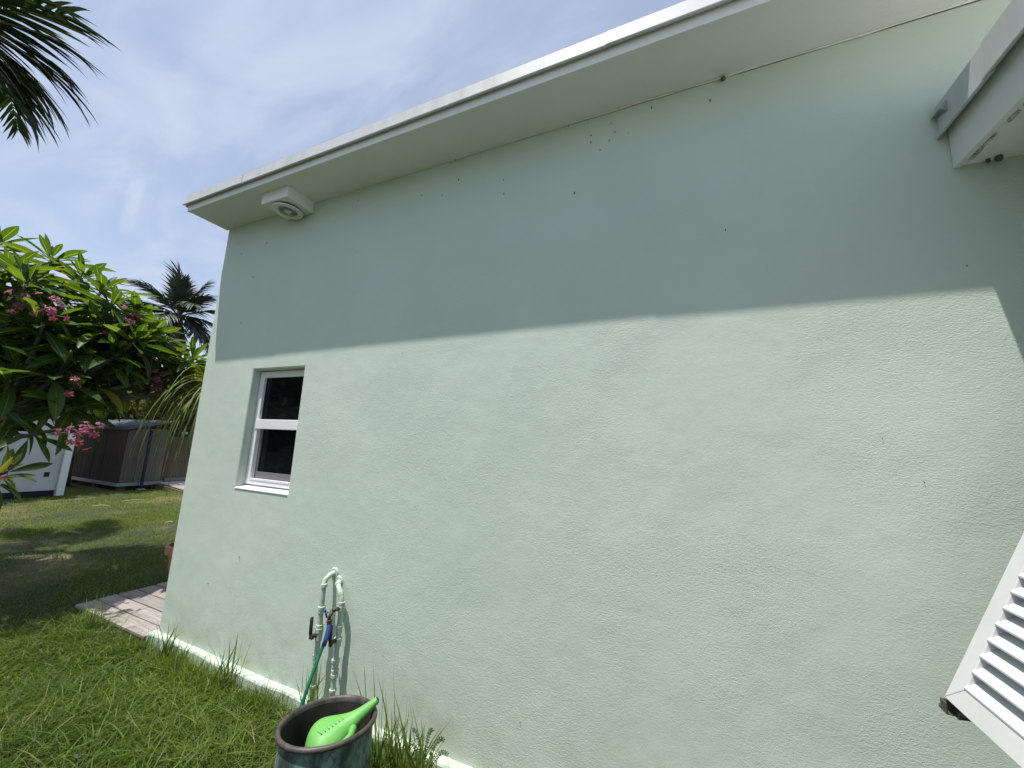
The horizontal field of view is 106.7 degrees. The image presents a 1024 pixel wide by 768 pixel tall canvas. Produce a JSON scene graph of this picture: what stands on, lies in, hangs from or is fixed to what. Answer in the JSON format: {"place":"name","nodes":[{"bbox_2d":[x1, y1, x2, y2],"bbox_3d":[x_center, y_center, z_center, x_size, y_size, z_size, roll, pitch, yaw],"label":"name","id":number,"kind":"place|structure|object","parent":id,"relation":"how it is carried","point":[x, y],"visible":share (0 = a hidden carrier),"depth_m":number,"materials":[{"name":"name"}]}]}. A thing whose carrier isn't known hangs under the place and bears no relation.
{"place":"outdoors","nodes":[
{"label":"outdoors","id":0,"kind":"place"},
{"bbox_2d":[19,411,102,433],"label":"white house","id":1,"kind":"structure","parent":0,"point":[45,427],"depth_m":15.77,"materials":[{"name":"white paint"}]},
{"bbox_2d":[155,481,184,492],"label":"wooden platform","id":2,"kind":"structure","parent":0,"point":[180,485],"depth_m":10.74,"materials":[{"name":"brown wood"}]},
{"bbox_2d":[0,480,502,767],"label":"ground","id":3,"kind":"structure","parent":0,"point":[32,545],"depth_m":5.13,"materials":[{"name":"green plant"}]},
{"bbox_2d":[0,431,75,499],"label":"white cabinet","id":4,"kind":"object","parent":3,"relation":"on","point":[50,479],"visible":0.52,"depth_m":8.79,"materials":[{"name":"white"}]},
{"bbox_2d":[0,0,121,150],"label":"coconut palm","id":5,"kind":"object","parent":3,"relation":"on","point":[22,90],"visible":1,"depth_m":5.07,"materials":[{"name":"green plant"}]},
{"bbox_2d":[72,591,109,634],"bbox_3d":[-3.494,1.849,3.106,0.648,0.346,0.288,-4,-11,35],"label":"grass tuft","id":6,"kind":"object","parent":3,"relation":"on","point":[90,620],"visible":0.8,"depth_m":3.05,"materials":[{"name":"green plant"}]},
{"bbox_2d":[0,226,207,509],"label":"frangipani tree","id":7,"kind":"object","parent":3,"relation":"on","point":[65,367],"visible":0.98,"depth_m":3.78,"materials":[{"name":"green plant"}]},
{"bbox_2d":[54,302,180,486],"bbox_3d":[-12.023,0.106,10.390,4.413,5.525,3.636,-1,-10,24],"label":"shade tree","id":8,"kind":"object","parent":3,"relation":"on","point":[68,481],"depth_m":10.49,"materials":[{"name":"green plant"}]},
{"bbox_2d":[75,581,167,640],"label":"boardwalk","id":9,"kind":"structure","parent":3,"relation":"on","point":[147,603],"depth_m":3.39,"materials":[{"name":"grey wood"}]},
{"bbox_2d":[70,419,177,490],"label":"hot tub","id":10,"kind":"structure","parent":3,"relation":"on","point":[108,460],"depth_m":10.65,"materials":[{"name":"brown wood"}]},
{"bbox_2d":[118,399,150,419],"bbox_3d":[-12.763,1.800,12.796,0.942,2.866,0.810,-1,-10,24],"label":"croton shrub","id":11,"kind":"object","parent":3,"relation":"on","point":[132,409],"visible":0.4,"depth_m":12.83,"materials":[{"name":"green plant"}]},
{"bbox_2d":[83,369,199,421],"bbox_3d":[-14.027,1.147,14.254,3.929,4.504,3.872,-1,-10,24],"label":"leafy tree","id":12,"kind":"object","parent":3,"relation":"on","point":[110,416],"visible":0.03,"depth_m":13.34,"materials":[{"name":"green plant"}]},
{"bbox_2d":[136,430,153,489],"bbox_3d":[-10.149,2.098,10.580,0.140,1.630,0.140,-1,-10,24],"label":"metal post","id":13,"kind":"object","parent":3,"relation":"on","point":[145,466],"visible":0.93,"depth_m":10.56,"materials":[{"name":"black metal"}]},
{"bbox_2d":[0,623,291,767],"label":"clover","id":14,"kind":"object","parent":3,"relation":"on","point":[87,744],"visible":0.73,"depth_m":2.33,"materials":[{"name":"green plant"}]},
{"bbox_2d":[130,395,195,433],"bbox_3d":[-11.719,1.835,12.936,2.233,2.934,1.941,-1,-10,24],"label":"shrub","id":15,"kind":"object","parent":3,"relation":"on","point":[158,413],"visible":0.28,"depth_m":12.77,"materials":[{"name":"green plant"}]},
{"bbox_2d":[149,614,184,661],"bbox_3d":[-2.490,1.841,2.753,0.312,0.338,0.167,-1,-10,24],"label":"grass tuft","id":16,"kind":"object","parent":3,"relation":"on","point":[165,647],"visible":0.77,"depth_m":2.75,"materials":[{"name":"green plant"}]},
{"bbox_2d":[121,260,216,428],"bbox_3d":[-11.718,-0.496,12.681,3.315,7.488,3.176,4,-9,-6],"label":"fan palm","id":17,"kind":"object","parent":3,"relation":"on","point":[182,297],"visible":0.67,"depth_m":12.91,"materials":[{"name":"green plant"}]},
{"bbox_2d":[164,542,174,576],"bbox_3d":[-3.744,2.021,4.383,0.416,0.368,0.416,-1,-10,24],"label":"plant pot","id":18,"kind":"object","parent":3,"relation":"on","point":[169,548],"visible":0.17,"depth_m":4.24,"materials":[{"name":"ceramic"}]},
{"bbox_2d":[105,355,203,503],"bbox_3d":[-3.735,0.800,4.480,1.874,2.149,1.839,2,-9,5],"label":"ponytail palm","id":19,"kind":"object","parent":18,"relation":"in","point":[187,403],"visible":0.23,"depth_m":4.19,"materials":[{"name":"green plant"}]},
{"bbox_2d":[140,356,201,425],"bbox_3d":[-12.839,1.010,15.497,4.426,5.273,4.533,-1,-10,24],"label":"leafy tree","id":20,"kind":"object","parent":3,"relation":"on","point":[193,402],"visible":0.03,"depth_m":14.42,"materials":[{"name":"green plant"}]},
{"bbox_2d":[160,430,192,481],"bbox_3d":[-9.087,2.538,13.495,0.120,1.560,5.299,-1,-10,24],"label":"board fence","id":21,"kind":"object","parent":3,"relation":"on","point":[179,472],"visible":0.05,"depth_m":11.37,"materials":[{"name":"black wood"}]},
{"bbox_2d":[208,634,251,691],"bbox_3d":[-1.846,1.825,2.465,0.236,0.336,0.176,-1,-10,24],"label":"grass tuft","id":22,"kind":"object","parent":3,"relation":"on","point":[222,674],"visible":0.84,"depth_m":2.49,"materials":[{"name":"green plant"}]},
{"bbox_2d":[290,661,327,709],"bbox_3d":[-1.121,1.767,2.152,0.337,0.417,0.179,-1,-10,24],"label":"grass tuft","id":23,"kind":"object","parent":3,"relation":"on","point":[311,694],"visible":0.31,"depth_m":2.15,"materials":[{"name":"green plant"}]},
{"bbox_2d":[274,695,377,767],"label":"planter pot","id":24,"kind":"object","parent":3,"relation":"on","point":[294,727],"visible":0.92,"depth_m":1.59,"materials":[{"name":"grey metal"}]},
{"bbox_2d":[305,697,378,746],"bbox_3d":[-0.765,1.528,1.644,0.253,0.263,0.254,-1,-10,24],"label":"watering can","id":25,"kind":"object","parent":24,"relation":"in","point":[327,730],"visible":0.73,"depth_m":1.63,"materials":[{"name":"plastic"}]},
{"bbox_2d":[355,655,420,767],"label":"grass tuft","id":26,"kind":"object","parent":3,"relation":"on","point":[378,748],"visible":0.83,"depth_m":1.87,"materials":[{"name":"green plant"}]},
{"bbox_2d":[383,689,449,767],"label":"grass tuft","id":27,"kind":"object","parent":3,"relation":"on","point":[409,762],"visible":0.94,"depth_m":1.81,"materials":[{"name":"green plant"}]},
{"bbox_2d":[411,727,448,767],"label":"weed plant","id":28,"kind":"object","parent":3,"relation":"on","point":[420,751],"visible":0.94,"depth_m":1.79,"materials":[{"name":"green plant"}]},
{"bbox_2d":[146,0,1023,767],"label":"house","id":29,"kind":"structure","parent":3,"relation":"on","point":[524,448],"depth_m":1.79,"materials":[{"name":"green paint"}]},
{"bbox_2d":[235,370,304,495],"bbox_3d":[-1.717,0.368,3.076,0.783,1.109,0.504,-1,-10,24],"label":"window","id":30,"kind":"structure","parent":29,"relation":"in","point":[270,459],"depth_m":2.95,"materials":[{"name":"white glass"}]},
{"bbox_2d":[261,185,314,219],"bbox_3d":[-1.772,-1.423,3.018,0.300,0.133,0.228,-1,-10,24],"label":"air vent","id":31,"kind":"object","parent":29,"relation":"attached to","point":[288,202],"visible":1,"depth_m":2.96,"materials":[{"name":"white paint"}]},
{"bbox_2d":[309,567,338,700],"bbox_3d":[-1.149,1.555,2.269,0.068,0.849,0.132,-1,-10,24],"label":"water pipe","id":32,"kind":"object","parent":29,"relation":"attached to","point":[319,628],"visible":0.87,"depth_m":2.26,"materials":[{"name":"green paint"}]},
{"bbox_2d":[324,575,344,695],"bbox_3d":[-1.058,1.575,2.240,0.115,0.808,0.160,3,-9,-3],"label":"water pipe","id":33,"kind":"object","parent":29,"relation":"attached to","point":[337,639],"visible":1,"depth_m":2.22,"materials":[{"name":"green paint"}]},
{"bbox_2d":[299,619,331,706],"bbox_3d":[-0.800,1.628,1.936,0.698,0.590,0.222,-1,-10,24],"label":"garden hose","id":34,"kind":"object","parent":33,"relation":"hanging from","point":[327,634],"visible":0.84,"depth_m":2.10,"materials":[{"name":"green rubber"}]},
{"bbox_2d":[0,0,685,417],"label":"sky","id":35,"kind":"structure","parent":0,"point":[198,95],"materials":[{"name":"blue"}]}
]}

